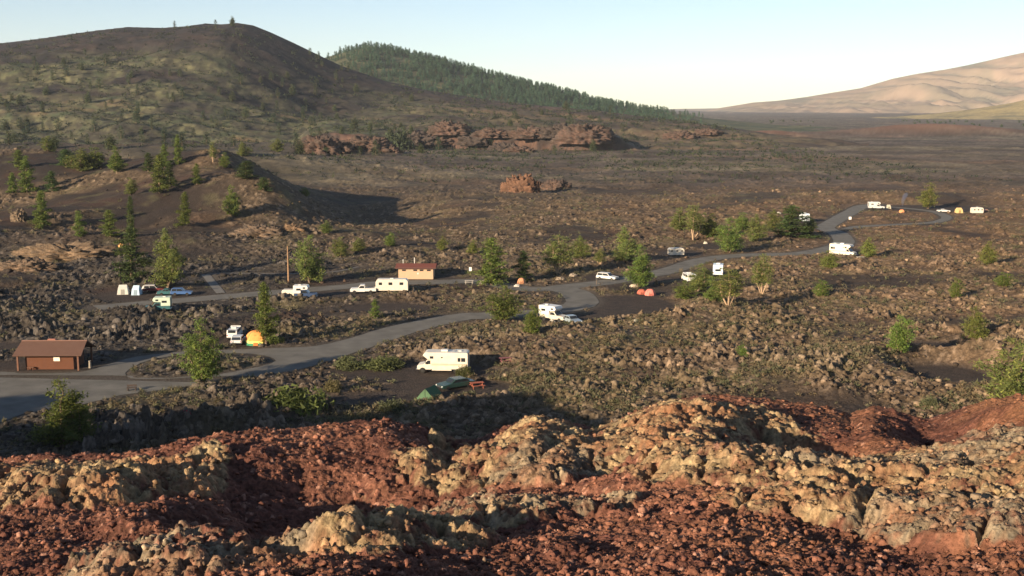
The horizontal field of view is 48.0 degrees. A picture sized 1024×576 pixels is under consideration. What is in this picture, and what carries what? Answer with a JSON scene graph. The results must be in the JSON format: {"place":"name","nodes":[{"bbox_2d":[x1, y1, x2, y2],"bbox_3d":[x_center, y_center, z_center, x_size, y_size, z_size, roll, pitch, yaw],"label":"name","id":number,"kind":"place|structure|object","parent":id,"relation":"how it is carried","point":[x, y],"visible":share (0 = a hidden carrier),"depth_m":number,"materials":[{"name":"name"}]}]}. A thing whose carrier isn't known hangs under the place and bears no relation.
{"place":"outdoors","nodes":[
{"label":"outdoors","id":0,"kind":"place"},
{"bbox_2d":[202,274,224,292],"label":"path","id":1,"kind":"structure","parent":0,"point":[213,284],"depth_m":248.53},
{"bbox_2d":[0,313,471,421],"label":"road","id":2,"kind":"structure","parent":0,"point":[19,396],"depth_m":165.77,"materials":[{"name":"asphalt"}]},
{"bbox_2d":[0,23,868,150],"bbox_3d":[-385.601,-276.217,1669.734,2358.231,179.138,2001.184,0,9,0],"label":"hill","id":3,"kind":"structure","parent":0,"point":[268,52],"depth_m":1213.86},
{"bbox_2d":[401,131,437,146],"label":"rock outcrop","id":4,"kind":"object","parent":3,"relation":"on","point":[421,137],"visible":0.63,"depth_m":1003.46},
{"bbox_2d":[426,119,471,134],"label":"rock outcrop","id":5,"kind":"object","parent":3,"relation":"on","point":[445,127],"visible":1,"depth_m":1010.22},
{"bbox_2d":[457,133,489,145],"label":"rock outcrop","id":6,"kind":"object","parent":3,"relation":"on","point":[470,141],"visible":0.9,"depth_m":988.22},
{"bbox_2d":[471,127,508,137],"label":"rock outcrop","id":7,"kind":"object","parent":3,"relation":"on","point":[487,132],"visible":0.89,"depth_m":986.97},
{"bbox_2d":[488,142,516,150],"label":"rock outcrop","id":8,"kind":"object","parent":3,"relation":"on","point":[498,146],"visible":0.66,"depth_m":962.75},
{"bbox_2d":[0,25,1012,182],"bbox_3d":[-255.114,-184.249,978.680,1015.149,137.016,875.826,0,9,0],"label":"brush","id":9,"kind":"object","parent":3,"relation":"on","point":[495,125],"visible":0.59,"depth_m":1080.79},
{"bbox_2d":[507,125,546,138],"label":"rock outcrop","id":10,"kind":"object","parent":3,"relation":"on","point":[530,132],"visible":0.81,"depth_m":970.15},
{"bbox_2d":[533,122,566,137],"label":"rock outcrop","id":11,"kind":"object","parent":3,"relation":"on","point":[548,132],"visible":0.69,"depth_m":962.90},
{"bbox_2d":[549,123,616,143],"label":"rock outcrop","id":12,"kind":"object","parent":3,"relation":"on","point":[585,133],"visible":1,"depth_m":949.64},
{"bbox_2d":[662,129,699,139],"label":"rock outcrop","id":13,"kind":"object","parent":3,"relation":"on","point":[679,135],"visible":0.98,"depth_m":1156.52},
{"bbox_2d":[693,128,724,134],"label":"rock outcrop","id":14,"kind":"object","parent":3,"relation":"on","point":[705,131],"visible":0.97,"depth_m":1178.47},
{"bbox_2d":[94,205,867,309],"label":"road","id":15,"kind":"structure","parent":0,"point":[830,225],"depth_m":252.93,"materials":[{"name":"asphalt"}]},
{"bbox_2d":[0,110,1023,457],"bbox_3d":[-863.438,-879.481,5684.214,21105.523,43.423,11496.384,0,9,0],"label":"ground","id":16,"kind":"structure","parent":0,"point":[960,150],"depth_m":270.86,"materials":[{"name":"soil"}]},
{"bbox_2d":[10,208,27,221],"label":"rock outcrop","id":17,"kind":"object","parent":16,"relation":"on","point":[19,215],"visible":1,"depth_m":325.19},
{"bbox_2d":[16,155,39,192],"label":"pine tree","id":18,"kind":"object","parent":16,"relation":"on","point":[27,187],"visible":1,"depth_m":395.99,"materials":[{"name":"green plant"}]},
{"bbox_2d":[0,256,60,272],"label":"rock outcrop","id":19,"kind":"object","parent":16,"relation":"on","point":[32,264],"visible":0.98,"depth_m":260.45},
{"bbox_2d":[28,190,52,229],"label":"pine tree","id":20,"kind":"object","parent":16,"relation":"on","point":[40,218],"visible":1,"depth_m":323.01,"materials":[{"name":"green plant"}]},
{"bbox_2d":[38,135,56,151],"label":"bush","id":21,"kind":"object","parent":16,"relation":"on","point":[48,146],"visible":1,"depth_m":459.26,"materials":[{"name":"green plant"}]},
{"bbox_2d":[40,171,61,191],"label":"pine tree","id":22,"kind":"object","parent":16,"relation":"on","point":[51,185],"visible":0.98,"depth_m":395.46,"materials":[{"name":"green plant"}]},
{"bbox_2d":[12,338,95,370],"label":"wooden kiosk","id":23,"kind":"object","parent":16,"relation":"on","point":[52,353],"visible":1,"depth_m":167.62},
{"bbox_2d":[50,149,76,167],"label":"pine tree","id":24,"kind":"object","parent":16,"relation":"on","point":[67,153],"visible":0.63,"depth_m":426.30,"materials":[{"name":"green plant"}]},
{"bbox_2d":[25,378,103,449],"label":"pine tree","id":25,"kind":"object","parent":16,"relation":"on","point":[65,431],"visible":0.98,"depth_m":126.51,"materials":[{"name":"green plant"}]},
{"bbox_2d":[10,239,125,261],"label":"rock outcrop","id":26,"kind":"object","parent":16,"relation":"on","point":[69,251],"visible":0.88,"depth_m":279.43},
{"bbox_2d":[60,147,95,171],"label":"pine tree","id":27,"kind":"object","parent":16,"relation":"on","point":[82,163],"visible":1,"depth_m":417.64,"materials":[{"name":"green plant"}]},
{"bbox_2d":[69,210,87,236],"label":"pine tree","id":28,"kind":"object","parent":16,"relation":"on","point":[78,224],"visible":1,"depth_m":299.90,"materials":[{"name":"green plant"}]},
{"bbox_2d":[86,147,105,167],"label":"pine tree","id":29,"kind":"object","parent":16,"relation":"on","point":[99,159],"visible":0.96,"depth_m":422.19,"materials":[{"name":"green plant"}]},
{"bbox_2d":[98,210,124,236],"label":"pine tree","id":30,"kind":"object","parent":16,"relation":"on","point":[108,226],"visible":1,"depth_m":300.46,"materials":[{"name":"green plant"}]},
{"bbox_2d":[106,145,128,172],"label":"pine tree","id":31,"kind":"object","parent":16,"relation":"on","point":[115,166],"visible":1,"depth_m":403.52,"materials":[{"name":"green plant"}]},
{"bbox_2d":[123,177,139,194],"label":"pine tree","id":32,"kind":"object","parent":16,"relation":"on","point":[130,190],"visible":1,"depth_m":363.99,"materials":[{"name":"green plant"}]},
{"bbox_2d":[108,226,155,282],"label":"pine tree","id":33,"kind":"object","parent":16,"relation":"on","point":[129,237],"visible":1,"depth_m":248.57,"materials":[{"name":"green plant"}]},
{"bbox_2d":[125,196,138,232],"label":"pine tree","id":34,"kind":"object","parent":16,"relation":"on","point":[130,208],"visible":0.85,"depth_m":300.36,"materials":[{"name":"green plant"}]},
{"bbox_2d":[145,296,171,311],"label":"pickup truck","id":35,"kind":"object","parent":16,"relation":"on","point":[164,303],"visible":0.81,"depth_m":211.03,"materials":[{"name":"teal paint"}]},
{"bbox_2d":[149,154,179,193],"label":"pine tree","id":36,"kind":"object","parent":16,"relation":"on","point":[159,179],"visible":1,"depth_m":359.77,"materials":[{"name":"green plant"}]},
{"bbox_2d":[145,228,187,287],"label":"pine tree","id":37,"kind":"object","parent":16,"relation":"on","point":[168,273],"visible":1,"depth_m":239.62,"materials":[{"name":"green plant"}]},
{"bbox_2d":[162,162,180,185],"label":"pine tree","id":38,"kind":"object","parent":16,"relation":"on","point":[169,168],"visible":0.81,"depth_m":368.80,"materials":[{"name":"green plant"}]},
{"bbox_2d":[172,133,186,164],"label":"pine tree","id":39,"kind":"object","parent":16,"relation":"on","point":[178,147],"visible":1,"depth_m":401.84,"materials":[{"name":"green plant"}]},
{"bbox_2d":[173,192,190,225],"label":"pine tree","id":40,"kind":"object","parent":16,"relation":"on","point":[184,217],"visible":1,"depth_m":331.99,"materials":[{"name":"green plant"}]},
{"bbox_2d":[172,317,224,382],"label":"pine tree","id":41,"kind":"object","parent":16,"relation":"on","point":[204,354],"visible":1,"depth_m":157.30,"materials":[{"name":"green plant"}]},
{"bbox_2d":[219,185,240,215],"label":"pine tree","id":42,"kind":"object","parent":16,"relation":"on","point":[229,205],"visible":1,"depth_m":343.32,"materials":[{"name":"green plant"}]},
{"bbox_2d":[227,325,242,339],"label":"camper","id":43,"kind":"object","parent":16,"relation":"on","point":[232,330],"visible":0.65,"depth_m":188.53,"materials":[{"name":"white paint"}]},
{"bbox_2d":[234,161,261,178],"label":"pine tree","id":44,"kind":"object","parent":16,"relation":"on","point":[245,173],"visible":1,"depth_m":366.65,"materials":[{"name":"green plant"}]},
{"bbox_2d":[228,223,284,237],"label":"rock outcrop","id":45,"kind":"object","parent":16,"relation":"on","point":[263,230],"visible":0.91,"depth_m":318.25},
{"bbox_2d":[244,329,268,345],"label":"tent","id":46,"kind":"object","parent":16,"relation":"on","point":[253,338],"visible":0.69,"depth_m":184.25,"materials":[{"name":"fabric"}]},
{"bbox_2d":[253,281,284,344],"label":"pine tree","id":47,"kind":"object","parent":16,"relation":"on","point":[267,329],"visible":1,"depth_m":183.34,"materials":[{"name":"green plant"}]},
{"bbox_2d":[262,383,334,416],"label":"bush","id":48,"kind":"object","parent":16,"relation":"on","point":[293,399],"visible":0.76,"depth_m":140.08,"materials":[{"name":"green plant"}]},
{"bbox_2d":[293,284,317,296],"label":"pickup truck","id":49,"kind":"object","parent":16,"relation":"on","point":[301,288],"visible":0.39,"depth_m":228.43,"materials":[{"name":"blue paint"}]},
{"bbox_2d":[289,235,327,282],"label":"pine tree","id":50,"kind":"object","parent":16,"relation":"on","point":[308,267],"visible":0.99,"depth_m":247.97,"materials":[{"name":"green plant"}]},
{"bbox_2d":[300,134,342,155],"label":"rock outcrop","id":51,"kind":"object","parent":16,"relation":"on","point":[316,144],"visible":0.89,"depth_m":748.46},
{"bbox_2d":[322,375,343,392],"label":"bush","id":52,"kind":"object","parent":16,"relation":"on","point":[333,386],"visible":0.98,"depth_m":153.96,"materials":[{"name":"green plant"}]},
{"bbox_2d":[329,236,349,256],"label":"pine tree","id":53,"kind":"object","parent":16,"relation":"on","point":[339,249],"visible":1,"depth_m":290.05,"materials":[{"name":"green plant"}]},
{"bbox_2d":[332,355,371,371],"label":"bush","id":54,"kind":"object","parent":16,"relation":"on","point":[344,363],"visible":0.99,"depth_m":167.94,"materials":[{"name":"green plant"}]},
{"bbox_2d":[350,284,376,293],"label":"pickup truck","id":55,"kind":"object","parent":16,"relation":"on","point":[361,288],"visible":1,"depth_m":234.81,"materials":[{"name":"white paint"}]},
{"bbox_2d":[340,135,395,152],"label":"rock outcrop","id":56,"kind":"object","parent":16,"relation":"on","point":[366,144],"visible":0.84,"depth_m":774.51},
{"bbox_2d":[359,354,405,372],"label":"bush","id":57,"kind":"object","parent":16,"relation":"on","point":[383,363],"visible":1,"depth_m":167.79,"materials":[{"name":"green plant"}]},
{"bbox_2d":[375,396,406,413],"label":"bush","id":58,"kind":"object","parent":16,"relation":"on","point":[394,405],"visible":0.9,"depth_m":142.59,"materials":[{"name":"green plant"}]},
{"bbox_2d":[376,278,408,291],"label":"trailer","id":59,"kind":"object","parent":16,"relation":"on","point":[392,284],"visible":0.93,"depth_m":235.33,"materials":[{"name":"beige paint"}]},
{"bbox_2d":[384,127,416,150],"bbox_3d":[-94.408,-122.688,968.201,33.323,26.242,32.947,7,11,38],"label":"bush","id":60,"kind":"object","parent":16,"relation":"on","point":[403,142],"visible":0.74,"depth_m":963.74,"materials":[{"name":"green plant"}]},
{"bbox_2d":[395,257,437,278],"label":"restroom building","id":61,"kind":"structure","parent":16,"relation":"on","point":[414,270],"depth_m":254.67,"materials":[{"name":"beige"}]},
{"bbox_2d":[417,385,441,399],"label":"tent","id":62,"kind":"object","parent":16,"relation":"on","point":[433,390],"visible":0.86,"depth_m":150.41,"materials":[{"name":"green fabric"}]},
{"bbox_2d":[416,349,469,372],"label":"motorhome","id":63,"kind":"object","parent":16,"relation":"on","point":[444,359],"visible":0.87,"depth_m":164.94,"materials":[{"name":"beige paint"}]},
{"bbox_2d":[436,376,475,390],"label":"parked car","id":64,"kind":"object","parent":16,"relation":"on","point":[452,382],"visible":0.99,"depth_m":156.04,"materials":[{"name":"green paint"}]},
{"bbox_2d":[467,237,513,285],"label":"pine tree","id":65,"kind":"object","parent":16,"relation":"on","point":[491,269],"visible":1,"depth_m":245.57,"materials":[{"name":"green plant"}]},
{"bbox_2d":[476,285,525,320],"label":"pine tree","id":66,"kind":"object","parent":16,"relation":"on","point":[505,310],"visible":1,"depth_m":203.80,"materials":[{"name":"green plant"}]},
{"bbox_2d":[0,149,1023,457],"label":"sagebrush","id":67,"kind":"object","parent":16,"relation":"on","point":[380,415],"visible":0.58,"depth_m":179.72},
{"bbox_2d":[0,148,1023,456],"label":"rubble","id":68,"kind":"object","parent":16,"relation":"on","point":[464,396],"visible":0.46,"depth_m":176.15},
{"bbox_2d":[500,173,540,192],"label":"rock outcrop","id":69,"kind":"object","parent":16,"relation":"on","point":[526,183],"visible":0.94,"depth_m":491.18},
{"bbox_2d":[512,250,533,280],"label":"pine tree","id":70,"kind":"object","parent":16,"relation":"on","point":[524,267],"visible":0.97,"depth_m":250.81,"materials":[{"name":"green plant"}]},
{"bbox_2d":[519,305,543,333],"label":"pine tree","id":71,"kind":"object","parent":16,"relation":"on","point":[532,324],"visible":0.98,"depth_m":183.29,"materials":[{"name":"green plant"}]},
{"bbox_2d":[539,303,564,321],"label":"motorhome","id":72,"kind":"object","parent":16,"relation":"on","point":[551,311],"visible":0.87,"depth_m":205.15,"materials":[{"name":"beige paint"}]},
{"bbox_2d":[534,233,575,273],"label":"pine tree","id":73,"kind":"object","parent":16,"relation":"on","point":[557,259],"visible":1,"depth_m":258.89,"materials":[{"name":"green plant"}]},
{"bbox_2d":[540,178,571,189],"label":"rock outcrop","id":74,"kind":"object","parent":16,"relation":"on","point":[553,184],"visible":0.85,"depth_m":515.94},
{"bbox_2d":[570,235,591,257],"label":"pine tree","id":75,"kind":"object","parent":16,"relation":"on","point":[580,251],"visible":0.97,"depth_m":283.76,"materials":[{"name":"green plant"}]},
{"bbox_2d":[605,226,642,262],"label":"pine tree","id":76,"kind":"object","parent":16,"relation":"on","point":[624,255],"visible":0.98,"depth_m":277.12,"materials":[{"name":"green plant"}]},
{"bbox_2d":[621,243,655,287],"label":"pine tree","id":77,"kind":"object","parent":16,"relation":"on","point":[639,276],"visible":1,"depth_m":241.05,"materials":[{"name":"green plant"}]},
{"bbox_2d":[668,207,689,230],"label":"pine tree","id":78,"kind":"object","parent":16,"relation":"on","point":[678,224],"visible":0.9,"depth_m":345.03,"materials":[{"name":"green plant"}]},
{"bbox_2d":[673,280,699,299],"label":"pine tree","id":79,"kind":"object","parent":16,"relation":"on","point":[683,291],"visible":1,"depth_m":223.15,"materials":[{"name":"green plant"}]},
{"bbox_2d":[681,203,709,239],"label":"pine tree","id":80,"kind":"object","parent":16,"relation":"on","point":[692,224],"visible":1,"depth_m":323.64,"materials":[{"name":"green plant"}]},
{"bbox_2d":[686,263,718,290],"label":"pine tree","id":81,"kind":"object","parent":16,"relation":"on","point":[704,275],"visible":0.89,"depth_m":229.20,"materials":[{"name":"green plant"}]},
{"bbox_2d":[696,213,719,237],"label":"pine tree","id":82,"kind":"object","parent":16,"relation":"on","point":[710,229],"visible":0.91,"depth_m":327.64,"materials":[{"name":"green plant"}]},
{"bbox_2d":[703,275,724,300],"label":"pine tree","id":83,"kind":"object","parent":16,"relation":"on","point":[711,295],"visible":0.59,"depth_m":209.07,"materials":[{"name":"green plant"}]},
{"bbox_2d":[711,217,745,252],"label":"pine tree","id":84,"kind":"object","parent":16,"relation":"on","point":[727,245],"visible":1,"depth_m":298.37,"materials":[{"name":"green plant"}]},
{"bbox_2d":[710,267,749,305],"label":"pine tree","id":85,"kind":"object","parent":16,"relation":"on","point":[730,288],"visible":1,"depth_m":204.02,"materials":[{"name":"green plant"}]},
{"bbox_2d":[732,212,750,229],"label":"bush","id":86,"kind":"object","parent":16,"relation":"on","point":[741,222],"visible":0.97,"depth_m":348.54,"materials":[{"name":"green plant"}]},
{"bbox_2d":[744,214,769,241],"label":"pine tree","id":87,"kind":"object","parent":16,"relation":"on","point":[752,231],"visible":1,"depth_m":320.99,"materials":[{"name":"green plant"}]},
{"bbox_2d":[746,254,775,293],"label":"pine tree","id":88,"kind":"object","parent":16,"relation":"on","point":[759,278],"visible":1,"depth_m":224.29,"materials":[{"name":"green plant"}]},
{"bbox_2d":[763,209,783,229],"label":"pine tree","id":89,"kind":"object","parent":16,"relation":"on","point":[771,221],"visible":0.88,"depth_m":351.01,"materials":[{"name":"green plant"}]},
{"bbox_2d":[765,205,821,238],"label":"pine tree","id":90,"kind":"object","parent":16,"relation":"on","point":[790,222],"visible":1,"depth_m":329.34,"materials":[{"name":"green plant"}]},
{"bbox_2d":[800,215,818,234],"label":"pine tree","id":91,"kind":"object","parent":16,"relation":"on","point":[811,223],"visible":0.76,"depth_m":336.73,"materials":[{"name":"green plant"}]},
{"bbox_2d":[812,279,832,295],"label":"pine tree","id":92,"kind":"object","parent":16,"relation":"on","point":[822,290],"visible":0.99,"depth_m":221.60,"materials":[{"name":"green plant"}]},
{"bbox_2d":[818,250,841,268],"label":"pine tree","id":93,"kind":"object","parent":16,"relation":"on","point":[829,260],"visible":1,"depth_m":269.61,"materials":[{"name":"green plant"}]},
{"bbox_2d":[829,242,856,255],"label":"motorhome","id":94,"kind":"object","parent":16,"relation":"on","point":[842,248],"visible":0.94,"depth_m":291.63,"materials":[{"name":"beige paint"}]},
{"bbox_2d":[858,237,877,257],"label":"pine tree","id":95,"kind":"object","parent":16,"relation":"on","point":[868,250],"visible":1,"depth_m":288.03,"materials":[{"name":"green plant"}]},
{"bbox_2d":[881,314,917,352],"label":"pine tree","id":96,"kind":"object","parent":16,"relation":"on","point":[899,338],"visible":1,"depth_m":170.45,"materials":[{"name":"green plant"}]},
{"bbox_2d":[915,182,939,208],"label":"pine tree","id":97,"kind":"object","parent":16,"relation":"on","point":[926,197],"visible":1,"depth_m":427.93,"materials":[{"name":"green plant"}]},
{"bbox_2d":[913,395,941,409],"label":"bush","id":98,"kind":"object","parent":16,"relation":"on","point":[927,401],"visible":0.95,"depth_m":143.40,"materials":[{"name":"green plant"}]},
{"bbox_2d":[948,277,965,297],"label":"pine tree","id":99,"kind":"object","parent":16,"relation":"on","point":[955,292],"visible":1,"depth_m":225.62,"materials":[{"name":"green plant"}]},
{"bbox_2d":[960,306,991,340],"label":"pine tree","id":100,"kind":"object","parent":16,"relation":"on","point":[977,321],"visible":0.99,"depth_m":184.25,"materials":[{"name":"green plant"}]},
{"bbox_2d":[977,241,999,264],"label":"pine tree","id":101,"kind":"object","parent":16,"relation":"on","point":[988,254],"visible":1,"depth_m":270.62,"materials":[{"name":"green plant"}]},
{"bbox_2d":[970,336,1023,401],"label":"pine tree","id":102,"kind":"object","parent":16,"relation":"on","point":[1012,384],"visible":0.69,"depth_m":141.94,"materials":[{"name":"green plant"}]},
{"bbox_2d":[992,272,1017,285],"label":"shrub","id":103,"kind":"object","parent":16,"relation":"on","point":[1000,280],"visible":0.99,"depth_m":236.43,"materials":[{"name":"green plant"}]},
{"bbox_2d":[0,393,1023,575],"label":"rock slope","id":104,"kind":"structure","parent":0,"point":[187,483],"depth_m":16.52,"materials":[{"name":"stone"}]},
{"bbox_2d":[0,393,1023,575],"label":"cinders","id":105,"kind":"object","parent":104,"relation":"on","point":[824,555],"visible":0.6,"depth_m":13.81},
{"bbox_2d":[0,0,1023,108],"label":"sky","id":106,"kind":"structure","parent":0,"point":[671,54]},
{"bbox_2d":[468,287,598,318],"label":"road","id":107,"kind":"structure","parent":0,"point":[577,299],"depth_m":224.64,"materials":[{"name":"asphalt"}]},
{"bbox_2d":[325,46,833,131],"bbox_3d":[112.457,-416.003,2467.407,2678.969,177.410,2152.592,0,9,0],"label":"hill","id":108,"kind":"structure","parent":0,"point":[751,126],"depth_m":2007.73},
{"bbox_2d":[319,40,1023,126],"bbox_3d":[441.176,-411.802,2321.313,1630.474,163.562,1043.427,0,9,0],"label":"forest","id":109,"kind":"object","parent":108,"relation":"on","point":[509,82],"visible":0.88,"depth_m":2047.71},
{"bbox_2d":[663,53,1023,112],"bbox_3d":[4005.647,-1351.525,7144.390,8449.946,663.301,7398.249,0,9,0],"label":"mountains","id":110,"kind":"structure","parent":0,"point":[996,82],"depth_m":7047.79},
{"bbox_2d":[842,206,951,228],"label":"road","id":111,"kind":"structure","parent":0,"point":[945,217],"depth_m":384.91,"materials":[{"name":"asphalt"}]},
{"bbox_2d":[871,100,1023,119],"bbox_3d":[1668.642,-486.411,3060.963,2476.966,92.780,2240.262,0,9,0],"label":"hill","id":112,"kind":"structure","parent":0,"point":[1013,111],"depth_m":3331.56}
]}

